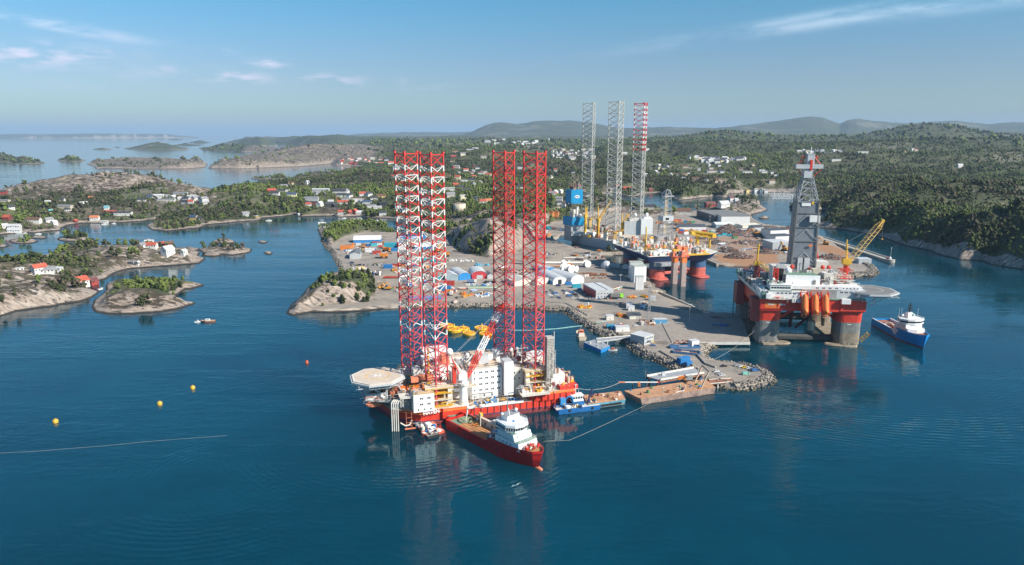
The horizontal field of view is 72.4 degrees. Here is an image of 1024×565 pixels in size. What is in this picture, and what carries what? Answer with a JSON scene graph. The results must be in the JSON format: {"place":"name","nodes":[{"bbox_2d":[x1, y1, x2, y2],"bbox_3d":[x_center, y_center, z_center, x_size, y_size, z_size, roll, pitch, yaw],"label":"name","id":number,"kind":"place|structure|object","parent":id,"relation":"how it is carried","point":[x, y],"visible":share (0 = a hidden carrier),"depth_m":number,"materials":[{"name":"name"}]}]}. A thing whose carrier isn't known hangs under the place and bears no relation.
{"place":"outdoors","nodes":[
{"label":"outdoors","id":0,"kind":"place"},
{"bbox_2d":[468,286,499,288],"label":"gear pile","id":1,"kind":"object","parent":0,"point":[480,287],"visible":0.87,"depth_m":767.43,"materials":[{"name":"white metal"}]},
{"bbox_2d":[0,135,1023,564],"bbox_3d":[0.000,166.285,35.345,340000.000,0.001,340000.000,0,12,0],"label":"sea","id":2,"kind":"structure","parent":0,"point":[878,447],"depth_m":403.01,"materials":[{"name":"liquid"}]},
{"bbox_2d":[9,435,226,452],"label":"mooring line","id":3,"kind":"object","parent":2,"relation":"on","point":[116,444],"visible":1,"depth_m":390.32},
{"bbox_2d":[412,421,440,438],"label":"boat","id":4,"kind":"object","parent":2,"relation":"on","point":[422,426],"visible":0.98,"depth_m":406.09,"materials":[{"name":"white"}]},
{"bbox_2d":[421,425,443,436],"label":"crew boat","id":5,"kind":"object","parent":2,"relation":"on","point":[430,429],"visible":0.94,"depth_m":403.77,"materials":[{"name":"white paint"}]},
{"bbox_2d":[445,324,462,333],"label":"mooring buoy","id":6,"kind":"object","parent":2,"relation":"on","point":[453,329],"visible":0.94,"depth_m":611.20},
{"bbox_2d":[350,150,577,430],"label":"jackup rig","id":7,"kind":"object","parent":2,"relation":"in","point":[443,384],"visible":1,"depth_m":429.97,"materials":[{"name":"red metal"}]},
{"bbox_2d":[462,329,475,336],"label":"mooring buoy","id":8,"kind":"object","parent":2,"relation":"on","point":[468,332],"visible":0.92,"depth_m":601.99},
{"bbox_2d":[474,323,487,331],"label":"mooring buoy","id":9,"kind":"object","parent":2,"relation":"on","point":[482,328],"visible":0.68,"depth_m":616.76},
{"bbox_2d":[445,395,543,469],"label":"supply ship","id":10,"kind":"object","parent":2,"relation":"on","point":[507,436],"visible":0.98,"depth_m":373.96,"materials":[{"name":"red paint"}]},
{"bbox_2d":[553,384,600,414],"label":"workboat","id":11,"kind":"object","parent":2,"relation":"on","point":[577,403],"visible":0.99,"depth_m":437.71,"materials":[{"name":"blue metal"}]},
{"bbox_2d":[576,329,585,340],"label":"harbour boat","id":12,"kind":"object","parent":2,"relation":"on","point":[580,335],"visible":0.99,"depth_m":591.46,"materials":[{"name":"white metal"}]},
{"bbox_2d":[584,339,609,352],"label":"pontoon","id":13,"kind":"object","parent":2,"relation":"on","point":[601,347],"visible":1,"depth_m":564.21,"materials":[{"name":"blue paint"}]},
{"bbox_2d":[583,391,625,407],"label":"cargo barge","id":14,"kind":"object","parent":2,"relation":"on","point":[607,399],"visible":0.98,"depth_m":449.32,"materials":[{"name":"metal"}]},
{"bbox_2d":[563,100,652,249],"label":"jackup drilling rig","id":15,"kind":"object","parent":2,"relation":"on","point":[576,230],"visible":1,"depth_m":1091.07,"materials":[{"name":"grey paint"}]},
{"bbox_2d":[611,189,716,286],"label":"drilling rig","id":16,"kind":"object","parent":2,"relation":"on","point":[660,252],"visible":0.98,"depth_m":849.41,"materials":[{"name":"blue paint"}]},
{"bbox_2d":[624,365,715,404],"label":"cargo barge","id":17,"kind":"object","parent":2,"relation":"on","point":[673,391],"visible":1,"depth_m":462.52,"materials":[{"name":"brown metal"}]},
{"bbox_2d":[618,382,658,388],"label":"spare boom","id":18,"kind":"object","parent":17,"relation":"on","point":[640,382],"visible":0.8,"depth_m":474.57,"materials":[{"name":"white paint"}]},
{"bbox_2d":[732,147,899,347],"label":"drilling rig","id":19,"kind":"object","parent":2,"relation":"on","point":[810,285],"visible":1,"depth_m":583.01,"materials":[{"name":"red paint"}]},
{"bbox_2d":[819,236,894,262],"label":"breakwater","id":20,"kind":"object","parent":2,"relation":"in","point":[869,253],"visible":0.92,"depth_m":1013.19,"materials":[{"name":"concrete"}]},
{"bbox_2d":[871,302,929,347],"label":"supply ship","id":21,"kind":"object","parent":2,"relation":"on","point":[905,327],"visible":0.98,"depth_m":583.17,"materials":[{"name":"metal"}]},
{"bbox_2d":[0,116,1023,389],"bbox_3d":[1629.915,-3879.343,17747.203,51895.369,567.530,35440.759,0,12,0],"label":"ground","id":22,"kind":"structure","parent":0,"point":[30,294],"depth_m":1361.85,"materials":[{"name":"grey soil"}]},
{"bbox_2d":[2,215,11,220],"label":"house","id":23,"kind":"structure","parent":22,"relation":"on","point":[7,217],"depth_m":1269.07,"materials":[{"name":"wood"}]},
{"bbox_2d":[7,227,21,232],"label":"house","id":24,"kind":"structure","parent":22,"relation":"on","point":[14,229],"depth_m":1218.64,"materials":[{"name":"concrete"}]},
{"bbox_2d":[7,223,21,227],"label":"house","id":25,"kind":"structure","parent":22,"relation":"on","point":[14,225],"depth_m":1236.78,"materials":[{"name":"concrete"}]},
{"bbox_2d":[25,217,41,223],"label":"house","id":26,"kind":"structure","parent":22,"relation":"on","point":[37,220],"depth_m":1277.69,"materials":[{"name":"concrete"}]},
{"bbox_2d":[30,263,47,274],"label":"house","id":27,"kind":"structure","parent":22,"relation":"on","point":[36,269],"depth_m":801.99,"materials":[{"name":"concrete"}]},
{"bbox_2d":[40,265,55,274],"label":"house","id":28,"kind":"structure","parent":22,"relation":"on","point":[48,269],"depth_m":807.54,"materials":[{"name":"concrete"}]},
{"bbox_2d":[57,204,73,209],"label":"house","id":29,"kind":"structure","parent":22,"relation":"on","point":[64,206],"depth_m":1430.83,"materials":[{"name":"concrete"}]},
{"bbox_2d":[71,275,89,286],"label":"house","id":30,"kind":"structure","parent":22,"relation":"on","point":[85,278],"depth_m":787.32,"materials":[{"name":"concrete"}]},
{"bbox_2d":[89,276,98,285],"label":"house","id":31,"kind":"structure","parent":22,"relation":"on","point":[94,280],"depth_m":803.43,"materials":[{"name":"wood"}]},
{"bbox_2d":[89,215,99,220],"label":"house","id":32,"kind":"structure","parent":22,"relation":"on","point":[94,217],"depth_m":1369.69,"materials":[{"name":"wood"}]},
{"bbox_2d":[113,211,132,215],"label":"house","id":33,"kind":"structure","parent":22,"relation":"on","point":[122,213],"depth_m":1413.43,"materials":[{"name":"wood"}]},
{"bbox_2d":[145,242,157,249],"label":"house","id":34,"kind":"structure","parent":22,"relation":"on","point":[152,245],"depth_m":990.05,"materials":[{"name":"concrete"}]},
{"bbox_2d":[160,245,174,257],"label":"house","id":35,"kind":"structure","parent":22,"relation":"on","point":[166,251],"depth_m":936.07,"materials":[{"name":"wood"}]},
{"bbox_2d":[179,248,187,256],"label":"house","id":36,"kind":"structure","parent":22,"relation":"on","point":[183,252],"depth_m":942.76,"materials":[{"name":"wood"}]},
{"bbox_2d":[286,192,296,196],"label":"house","id":37,"kind":"structure","parent":22,"relation":"on","point":[292,194],"depth_m":1602.02,"materials":[{"name":"wood"}]},
{"bbox_2d":[304,196,318,200],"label":"house","id":38,"kind":"structure","parent":22,"relation":"on","point":[315,198],"depth_m":1608.18,"materials":[{"name":"concrete"}]},
{"bbox_2d":[312,188,329,192],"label":"house","id":39,"kind":"structure","parent":22,"relation":"on","point":[317,189],"depth_m":1689.17,"materials":[{"name":"concrete"}]},
{"bbox_2d":[332,188,346,192],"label":"house","id":40,"kind":"structure","parent":22,"relation":"on","point":[338,190],"depth_m":1677.97,"materials":[{"name":"concrete"}]},
{"bbox_2d":[340,245,350,249],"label":"freight container","id":41,"kind":"object","parent":22,"relation":"on","point":[343,247],"visible":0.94,"depth_m":1029.08,"materials":[{"name":"metal"}]},
{"bbox_2d":[350,249,361,258],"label":"shed","id":42,"kind":"structure","parent":22,"relation":"on","point":[355,253],"depth_m":954.37,"materials":[{"name":"metal"}]},
{"bbox_2d":[353,235,381,242],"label":"warehouse","id":43,"kind":"structure","parent":22,"relation":"on","point":[363,238],"depth_m":1098.24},
{"bbox_2d":[383,264,392,268],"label":"freight container","id":44,"kind":"object","parent":22,"relation":"on","point":[387,266],"visible":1,"depth_m":886.33,"materials":[{"name":"metal"}]},
{"bbox_2d":[384,242,396,247],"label":"freight container","id":45,"kind":"object","parent":22,"relation":"on","point":[390,244],"visible":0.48,"depth_m":1038.14,"materials":[{"name":"metal"}]},
{"bbox_2d":[401,233,425,238],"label":"warehouse","id":46,"kind":"structure","parent":22,"relation":"on","point":[424,236],"depth_m":1136.89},
{"bbox_2d":[407,295,441,299],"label":"gear pile","id":47,"kind":"object","parent":22,"relation":"on","point":[428,298],"visible":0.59,"depth_m":719.41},
{"bbox_2d":[414,242,435,248],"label":"warehouse","id":48,"kind":"structure","parent":22,"relation":"on","point":[424,247],"depth_m":1038.11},
{"bbox_2d":[443,280,454,285],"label":"freight container","id":49,"kind":"object","parent":22,"relation":"on","point":[450,282],"visible":0.69,"depth_m":785.55,"materials":[{"name":"metal"}]},
{"bbox_2d":[442,270,457,280],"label":"shed","id":50,"kind":"structure","parent":22,"relation":"on","point":[451,275],"depth_m":812.29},
{"bbox_2d":[453,202,465,211],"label":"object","id":51,"kind":"object","parent":22,"relation":"on","point":[459,206],"visible":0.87,"depth_m":1399.12,"materials":[{"name":"white"}]},
{"bbox_2d":[450,267,470,279],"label":"tent hall","id":52,"kind":"structure","parent":22,"relation":"on","point":[462,274],"depth_m":817.63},
{"bbox_2d":[448,259,473,261],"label":"gear pile","id":53,"kind":"object","parent":22,"relation":"on","point":[466,260],"visible":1,"depth_m":937.70,"materials":[{"name":"white paint"}]},
{"bbox_2d":[468,266,486,278],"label":"tent hall","id":54,"kind":"structure","parent":22,"relation":"on","point":[477,272],"depth_m":823.73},
{"bbox_2d":[0,121,1023,305],"bbox_3d":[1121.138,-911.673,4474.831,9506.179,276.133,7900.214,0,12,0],"label":"woodland","id":55,"kind":"object","parent":22,"relation":"on","point":[336,227],"visible":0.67,"depth_m":1726.16,"materials":[{"name":"green plant"}]},
{"bbox_2d":[507,274,531,285],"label":"warehouse","id":56,"kind":"structure","parent":22,"relation":"on","point":[518,280],"depth_m":788.32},
{"bbox_2d":[522,273,548,284],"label":"tent hall","id":57,"kind":"structure","parent":22,"relation":"on","point":[540,279],"depth_m":794.30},
{"bbox_2d":[533,263,554,270],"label":"tent hall","id":58,"kind":"structure","parent":22,"relation":"on","point":[547,267],"depth_m":860.20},
{"bbox_2d":[537,269,566,284],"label":"tent hall","id":59,"kind":"structure","parent":22,"relation":"on","point":[554,278],"depth_m":795.69,"materials":[{"name":"white fabric"}]},
{"bbox_2d":[543,261,582,262],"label":"pipe","id":60,"kind":"object","parent":22,"relation":"on","point":[560,262],"visible":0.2,"depth_m":918.62,"materials":[{"name":"metal"}]},
{"bbox_2d":[549,269,583,283],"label":"tent hall","id":61,"kind":"structure","parent":22,"relation":"on","point":[573,278],"depth_m":798.41,"materials":[{"name":"fabric"}]},
{"bbox_2d":[565,264,574,272],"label":"cable reel","id":62,"kind":"object","parent":22,"relation":"on","point":[570,268],"visible":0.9,"depth_m":857.64,"materials":[{"name":"white metal"}]},
{"bbox_2d":[577,304,591,308],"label":"gear pile","id":63,"kind":"object","parent":22,"relation":"on","point":[583,306],"visible":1,"depth_m":686.09,"materials":[{"name":"yellow paint"}]},
{"bbox_2d":[582,260,590,267],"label":"cable reel","id":64,"kind":"object","parent":22,"relation":"on","point":[586,263],"visible":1,"depth_m":893.46,"materials":[{"name":"white paint"}]},
{"bbox_2d":[584,273,607,275],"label":"gear pile","id":65,"kind":"object","parent":22,"relation":"on","point":[594,274],"visible":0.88,"depth_m":844.54,"materials":[{"name":"metal"}]},
{"bbox_2d":[583,282,613,298],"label":"warehouse building","id":66,"kind":"structure","parent":22,"relation":"on","point":[597,290],"depth_m":730.47,"materials":[{"name":"white metal"}]},
{"bbox_2d":[320,238,879,390],"bbox_3d":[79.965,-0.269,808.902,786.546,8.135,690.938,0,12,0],"label":"shore rubble","id":67,"kind":"object","parent":22,"relation":"on","point":[639,351],"visible":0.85,"depth_m":601.40,"materials":[{"name":"stone"}]},
{"bbox_2d":[601,261,611,268],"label":"dome tank","id":68,"kind":"object","parent":22,"relation":"on","point":[606,264],"visible":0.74,"depth_m":881.69,"materials":[{"name":"metal"}]},
{"bbox_2d":[605,314,613,319],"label":"cabin","id":69,"kind":"object","parent":22,"relation":"on","point":[609,316],"visible":1,"depth_m":640.54,"materials":[{"name":"white metal"}]},
{"bbox_2d":[596,335,629,343],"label":"bridge","id":70,"kind":"structure","parent":22,"relation":"on","point":[607,339],"depth_m":581.52,"materials":[{"name":"grey paint"}]},
{"bbox_2d":[610,293,622,297],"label":"lorry","id":71,"kind":"object","parent":22,"relation":"on","point":[612,295],"visible":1,"depth_m":724.45,"materials":[{"name":"grey metal"}]},
{"bbox_2d":[614,325,629,331],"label":"cabin","id":72,"kind":"object","parent":22,"relation":"on","point":[621,328],"visible":1,"depth_m":603.50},
{"bbox_2d":[622,262,628,268],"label":"tank","id":73,"kind":"structure","parent":22,"relation":"on","point":[625,265],"depth_m":883.25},
{"bbox_2d":[627,312,640,318],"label":"shed","id":74,"kind":"structure","parent":22,"relation":"on","point":[633,315],"depth_m":644.77,"materials":[{"name":"white metal"}]},
{"bbox_2d":[628,261,643,277],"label":"silo block","id":75,"kind":"structure","parent":22,"relation":"on","point":[635,262],"depth_m":816.75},
{"bbox_2d":[630,264,646,281],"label":"silo block","id":76,"kind":"structure","parent":22,"relation":"on","point":[638,269],"depth_m":803.14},
{"bbox_2d":[635,275,643,289],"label":"silo block","id":77,"kind":"structure","parent":22,"relation":"on","point":[639,282],"depth_m":764.13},
{"bbox_2d":[630,331,654,344],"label":"site office","id":78,"kind":"structure","parent":22,"relation":"on","point":[642,338],"depth_m":569.14,"materials":[{"name":"white metal"}]},
{"bbox_2d":[638,319,655,325],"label":"gear pile","id":79,"kind":"object","parent":22,"relation":"on","point":[646,323],"visible":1,"depth_m":625.17,"materials":[{"name":"white metal"}]},
{"bbox_2d":[642,204,654,209],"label":"house","id":80,"kind":"structure","parent":22,"relation":"on","point":[650,206],"depth_m":1510.01,"materials":[{"name":"concrete"}]},
{"bbox_2d":[647,286,651,320],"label":"light mast","id":81,"kind":"object","parent":22,"relation":"on","point":[649,301],"visible":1,"depth_m":636.28,"materials":[{"name":"metal"}]},
{"bbox_2d":[653,318,667,323],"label":"cabin","id":82,"kind":"object","parent":22,"relation":"on","point":[660,320],"visible":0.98,"depth_m":628.05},
{"bbox_2d":[645,367,703,385],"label":"loading ramp","id":83,"kind":"structure","parent":22,"relation":"on","point":[666,376],"depth_m":486.57,"materials":[{"name":"grey paint"}]},
{"bbox_2d":[658,292,702,312],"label":"quay wall","id":84,"kind":"structure","parent":22,"relation":"on","point":[676,299],"depth_m":719.53,"materials":[{"name":"concrete"}]},
{"bbox_2d":[676,355,689,364],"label":"freight container","id":85,"kind":"object","parent":22,"relation":"on","point":[681,360],"visible":0.82,"depth_m":518.99,"materials":[{"name":"metal"}]},
{"bbox_2d":[676,208,691,213],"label":"house","id":86,"kind":"structure","parent":22,"relation":"on","point":[684,210],"depth_m":1486.59,"materials":[{"name":"concrete"}]},
{"bbox_2d":[669,344,700,348],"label":"steel tray","id":87,"kind":"object","parent":22,"relation":"on","point":[694,346],"visible":1,"depth_m":555.66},
{"bbox_2d":[673,348,700,355],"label":"steel tray","id":88,"kind":"object","parent":22,"relation":"on","point":[685,352],"visible":1,"depth_m":543.82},
{"bbox_2d":[676,224,705,229],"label":"warehouse","id":89,"kind":"structure","parent":22,"relation":"on","point":[692,226],"depth_m":1245.89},
{"bbox_2d":[688,338,699,345],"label":"cabin","id":90,"kind":"object","parent":22,"relation":"on","point":[692,342],"visible":0.86,"depth_m":561.28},
{"bbox_2d":[662,314,749,345],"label":"loading quay","id":91,"kind":"structure","parent":22,"relation":"on","point":[702,328],"depth_m":605.41,"materials":[{"name":"concrete"}]},
{"bbox_2d":[693,236,718,239],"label":"scrap heap","id":92,"kind":"object","parent":22,"relation":"on","point":[703,238],"visible":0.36,"depth_m":1132.88,"materials":[{"name":"brown metal"}]},
{"bbox_2d":[704,201,715,206],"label":"house","id":93,"kind":"structure","parent":22,"relation":"on","point":[706,203],"depth_m":1657.58,"materials":[{"name":"concrete"}]},
{"bbox_2d":[705,239,730,244],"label":"scrap heap","id":94,"kind":"object","parent":22,"relation":"on","point":[715,241],"visible":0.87,"depth_m":1086.27,"materials":[{"name":"grey metal"}]},
{"bbox_2d":[709,378,732,387],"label":"steel ramp","id":95,"kind":"structure","parent":22,"relation":"on","point":[716,381],"depth_m":480.80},
{"bbox_2d":[696,210,749,221],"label":"factory hall","id":96,"kind":"structure","parent":22,"relation":"on","point":[710,215],"depth_m":1395.80,"materials":[{"name":"metal"}]},
{"bbox_2d":[711,222,734,227],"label":"warehouse","id":97,"kind":"structure","parent":22,"relation":"on","point":[716,224],"depth_m":1271.48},
{"bbox_2d":[717,200,729,207],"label":"house","id":98,"kind":"structure","parent":22,"relation":"on","point":[724,204],"depth_m":1527.47,"materials":[{"name":"wood"}]},
{"bbox_2d":[713,224,739,232],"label":"scrap heap","id":99,"kind":"object","parent":22,"relation":"on","point":[725,228],"visible":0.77,"depth_m":1210.54,"materials":[{"name":"grey paint"}]},
{"bbox_2d":[718,246,742,252],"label":"scrap heap","id":100,"kind":"object","parent":22,"relation":"on","point":[729,249],"visible":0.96,"depth_m":1008.35,"materials":[{"name":"metal"}]},
{"bbox_2d":[716,214,749,223],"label":"factory hall","id":101,"kind":"structure","parent":22,"relation":"on","point":[738,218],"depth_m":1324.74,"materials":[{"name":"metal"}]},
{"bbox_2d":[724,250,754,258],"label":"scrap heap","id":102,"kind":"object","parent":22,"relation":"on","point":[738,255],"visible":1,"depth_m":959.71,"materials":[{"name":"grey paint"}]},
{"bbox_2d":[727,229,752,235],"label":"scrap heap","id":103,"kind":"object","parent":22,"relation":"on","point":[740,232],"visible":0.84,"depth_m":1178.87,"materials":[{"name":"grey paint"}]},
{"bbox_2d":[730,239,761,244],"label":"scrap heap","id":104,"kind":"object","parent":22,"relation":"on","point":[748,242],"visible":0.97,"depth_m":1084.49,"materials":[{"name":"brown metal"}]},
{"bbox_2d":[734,223,759,227],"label":"warehouse","id":105,"kind":"structure","parent":22,"relation":"on","point":[744,225],"depth_m":1276.39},
{"bbox_2d":[748,225,763,230],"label":"shed","id":106,"kind":"structure","parent":22,"relation":"on","point":[758,227],"depth_m":1234.31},
{"bbox_2d":[750,232,763,237],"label":"scrap heap","id":107,"kind":"object","parent":22,"relation":"on","point":[759,235],"visible":0.62,"depth_m":1153.44,"materials":[{"name":"grey paint"}]},
{"bbox_2d":[756,248,778,253],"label":"scrap heap","id":108,"kind":"object","parent":22,"relation":"on","point":[766,251],"visible":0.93,"depth_m":998.88,"materials":[{"name":"grey paint"}]},
{"bbox_2d":[761,228,788,237],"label":"scrap hall","id":109,"kind":"structure","parent":22,"relation":"on","point":[764,231],"depth_m":1140.41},
{"bbox_2d":[762,239,788,249],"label":"scrap hall","id":110,"kind":"structure","parent":22,"relation":"on","point":[774,244],"depth_m":1033.28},
{"bbox_2d":[766,233,788,240],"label":"scrap hall","id":111,"kind":"structure","parent":22,"relation":"on","point":[784,236],"depth_m":1094.23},
{"bbox_2d":[818,253,845,259],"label":"scrap heap","id":112,"kind":"object","parent":22,"relation":"on","point":[831,256],"visible":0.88,"depth_m":953.20,"materials":[{"name":"grey paint"}]},
{"bbox_2d":[854,257,871,263],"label":"shed","id":113,"kind":"structure","parent":22,"relation":"on","point":[859,260],"depth_m":918.55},
{"bbox_2d":[0,0,1023,134],"label":"sky","id":114,"kind":"structure","parent":0,"point":[172,67],"materials":[{"name":"blue"}]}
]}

